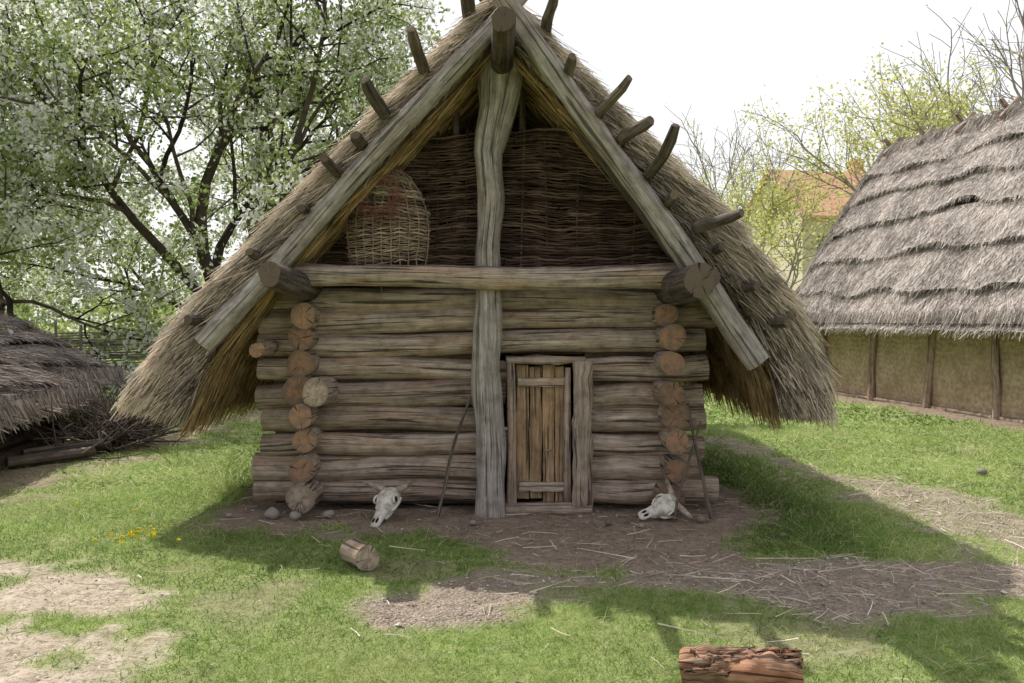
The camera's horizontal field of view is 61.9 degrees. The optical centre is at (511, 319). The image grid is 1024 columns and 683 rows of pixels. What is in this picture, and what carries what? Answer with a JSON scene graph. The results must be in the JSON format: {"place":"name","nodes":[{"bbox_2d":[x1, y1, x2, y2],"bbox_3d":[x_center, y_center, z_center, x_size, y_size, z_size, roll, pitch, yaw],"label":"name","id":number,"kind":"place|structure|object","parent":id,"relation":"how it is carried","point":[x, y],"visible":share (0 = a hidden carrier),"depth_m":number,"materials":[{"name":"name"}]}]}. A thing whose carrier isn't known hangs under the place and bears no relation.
{"place":"outdoors","nodes":[
{"label":"outdoors","id":0,"kind":"place"},
{"bbox_2d":[0,322,1023,682],"bbox_3d":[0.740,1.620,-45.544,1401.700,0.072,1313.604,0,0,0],"label":"ground","id":1,"kind":"structure","parent":0,"point":[24,600],"depth_m":5.32,"materials":[{"name":"soil"}]},
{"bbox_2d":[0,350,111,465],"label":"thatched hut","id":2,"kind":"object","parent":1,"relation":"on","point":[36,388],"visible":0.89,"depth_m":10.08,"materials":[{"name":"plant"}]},
{"bbox_2d":[5,436,124,467],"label":"firewood poles","id":3,"kind":"object","parent":1,"relation":"on","point":[71,449],"visible":0.77,"depth_m":9.60,"materials":[{"name":"brown wood"}]},
{"bbox_2d":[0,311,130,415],"bbox_3d":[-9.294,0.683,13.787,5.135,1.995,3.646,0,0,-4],"label":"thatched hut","id":4,"kind":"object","parent":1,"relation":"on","point":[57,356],"visible":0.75,"depth_m":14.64,"materials":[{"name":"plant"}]},
{"bbox_2d":[31,320,159,391],"bbox_3d":[-10.562,0.805,18.749,5.949,1.596,0.106,0,0,-5],"label":"wattle fence","id":5,"kind":"object","parent":1,"relation":"on","point":[77,342],"visible":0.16,"depth_m":18.86,"materials":[{"name":"brown wood"}]},
{"bbox_2d":[0,0,212,396],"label":"blossoming tree","id":6,"kind":"object","parent":1,"relation":"on","point":[94,184],"visible":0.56,"depth_m":18.58,"materials":[{"name":"green plant"}]},
{"bbox_2d":[10,373,208,458],"bbox_3d":[-5.022,1.170,10.805,2.456,0.930,3.048,0,0,23],"label":"brushwood pile","id":7,"kind":"object","parent":1,"relation":"on","point":[97,425],"visible":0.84,"depth_m":10.32,"materials":[{"name":"brown wood"}]},
{"bbox_2d":[76,502,179,555],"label":"dandelions","id":8,"kind":"object","parent":1,"relation":"on","point":[153,533],"visible":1,"depth_m":5.98,"materials":[{"name":"yellow plant"}]},
{"bbox_2d":[0,100,340,361],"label":"blossoming tree","id":9,"kind":"object","parent":1,"relation":"on","point":[130,230],"visible":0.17,"depth_m":26.63,"materials":[{"name":"white plant"}]},
{"bbox_2d":[0,0,453,296],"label":"blossoming tree","id":10,"kind":"object","parent":1,"relation":"on","point":[282,67],"visible":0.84,"depth_m":18.36,"materials":[{"name":"green plant"}]},
{"bbox_2d":[339,539,378,570],"bbox_3d":[-1.003,1.539,5.593,0.181,0.180,0.268,0,0,-32],"label":"cut log","id":11,"kind":"object","parent":1,"relation":"on","point":[360,555],"visible":1,"depth_m":5.50,"materials":[{"name":"brown wood"}]},
{"bbox_2d":[363,481,410,526],"bbox_3d":[-1.043,1.477,6.849,0.441,0.225,0.412,-6,28,25],"label":"cattle skull","id":12,"kind":"object","parent":1,"relation":"on","point":[387,501],"visible":0.99,"depth_m":6.86,"materials":[{"name":"grey"}]},
{"bbox_2d":[2,268,819,353],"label":"distant tree line","id":13,"kind":"object","parent":1,"relation":"on","point":[100,311],"visible":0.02,"depth_m":38.87,"materials":[{"name":"green plant"}]},
{"bbox_2d":[436,396,471,516],"bbox_3d":[-0.477,1.113,6.981,0.308,0.974,0.039,0,0,-24],"label":"leaning stick","id":14,"kind":"object","parent":1,"relation":"on","point":[449,464],"visible":1,"depth_m":6.96,"materials":[{"name":"brown wood"}]},
{"bbox_2d":[109,0,840,517],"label":"log hut","id":15,"kind":"object","parent":1,"relation":"on","point":[601,288],"visible":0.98,"depth_m":7.11,"materials":[{"name":"wood"}]},
{"bbox_2d":[330,142,430,300],"bbox_3d":[-1.055,-0.777,6.925,0.757,1.255,0.422,0,0,0],"label":"wicker basket","id":16,"kind":"object","parent":15,"relation":"on","point":[394,205],"visible":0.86,"depth_m":7.01,"materials":[{"name":"brown wicker"}]},
{"bbox_2d":[505,354,593,514],"bbox_3d":[0.310,0.963,7.126,0.737,1.345,0.208,0,0,0],"label":"door","id":17,"kind":"structure","parent":15,"relation":"in","point":[576,434],"depth_m":7.13,"materials":[{"name":"brown wood"}]},
{"bbox_2d":[0,433,1023,682],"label":"straw litter","id":18,"kind":"object","parent":1,"relation":"on","point":[738,579],"visible":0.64,"depth_m":5.43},
{"bbox_2d":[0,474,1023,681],"bbox_3d":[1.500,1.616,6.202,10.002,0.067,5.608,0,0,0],"label":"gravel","id":19,"kind":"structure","parent":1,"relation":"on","point":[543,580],"depth_m":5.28,"materials":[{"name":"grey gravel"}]},
{"bbox_2d":[226,468,987,537],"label":"stones","id":20,"kind":"object","parent":1,"relation":"on","point":[272,513],"visible":0.98,"depth_m":6.89,"materials":[{"name":"grey stone"}]},
{"bbox_2d":[638,474,692,519],"bbox_3d":[1.195,1.501,6.868,0.384,0.410,0.211,-12,-34,-30],"label":"cattle skull","id":21,"kind":"object","parent":1,"relation":"on","point":[662,506],"visible":0.98,"depth_m":6.87,"materials":[{"name":"grey"}]},
{"bbox_2d":[672,421,701,519],"bbox_3d":[1.421,1.220,6.952,0.348,0.773,0.044,0,0,-38],"label":"leaning stick","id":22,"kind":"object","parent":1,"relation":"on","point":[682,482],"visible":1,"depth_m":6.94,"materials":[{"name":"brown wood"}]},
{"bbox_2d":[687,403,712,518],"bbox_3d":[1.533,1.147,6.960,0.045,0.915,0.286,0,0,-32],"label":"leaning stick","id":23,"kind":"object","parent":1,"relation":"on","point":[702,477],"visible":1,"depth_m":6.95,"materials":[{"name":"brown wood"}]},
{"bbox_2d":[677,643,803,682],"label":"rotten log","id":24,"kind":"object","parent":1,"relation":"on","point":[705,663],"visible":1,"depth_m":3.64,"materials":[{"name":"brown wood"}]},
{"bbox_2d":[664,103,824,245],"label":"bare tree","id":25,"kind":"object","parent":1,"relation":"on","point":[704,171],"visible":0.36,"depth_m":48.21,"materials":[{"name":"brown plant"}]},
{"bbox_2d":[696,143,853,288],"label":"birch tree","id":26,"kind":"object","parent":1,"relation":"on","point":[772,210],"visible":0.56,"depth_m":40.14,"materials":[{"name":"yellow plant"}]},
{"bbox_2d":[747,178,838,340],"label":"walls","id":27,"kind":"structure","parent":1,"relation":"on","point":[812,251],"depth_m":55.76,"materials":[{"name":"beige paint"}]},
{"bbox_2d":[740,169,865,224],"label":"roof","id":28,"kind":"structure","parent":27,"relation":"on","point":[827,206],"depth_m":57.62,"materials":[{"name":"orange tile"}]},
{"bbox_2d":[847,158,863,172],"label":"chimney","id":29,"kind":"object","parent":28,"relation":"on","point":[854,161],"visible":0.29,"depth_m":60.38,"materials":[{"name":"orange brick"}]},
{"bbox_2d":[733,36,1021,210],"bbox_3d":[17.354,-5.385,37.588,13.092,14.194,13.900,0,0,-21],"label":"birch tree","id":30,"kind":"object","parent":1,"relation":"on","point":[920,107],"visible":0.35,"depth_m":36.94,"materials":[{"name":"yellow plant"}]},
{"bbox_2d":[794,95,1023,423],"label":"thatched hut","id":31,"kind":"object","parent":1,"relation":"on","point":[911,288],"visible":0.98,"depth_m":16.04,"materials":[{"name":"grey plant"}]},
{"bbox_2d":[862,0,1023,176],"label":"bare tree","id":32,"kind":"object","parent":1,"relation":"on","point":[1004,63],"visible":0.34,"depth_m":36.45,"materials":[{"name":"brown plant"}]},
{"bbox_2d":[0,357,1023,682],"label":"grass","id":33,"kind":"structure","parent":0,"point":[232,469],"depth_m":5.99,"materials":[{"name":"green plant"}]},
{"bbox_2d":[0,0,1023,321],"label":"sky","id":34,"kind":"structure","parent":0,"point":[711,57],"materials":[{"name":"white"}]}
]}

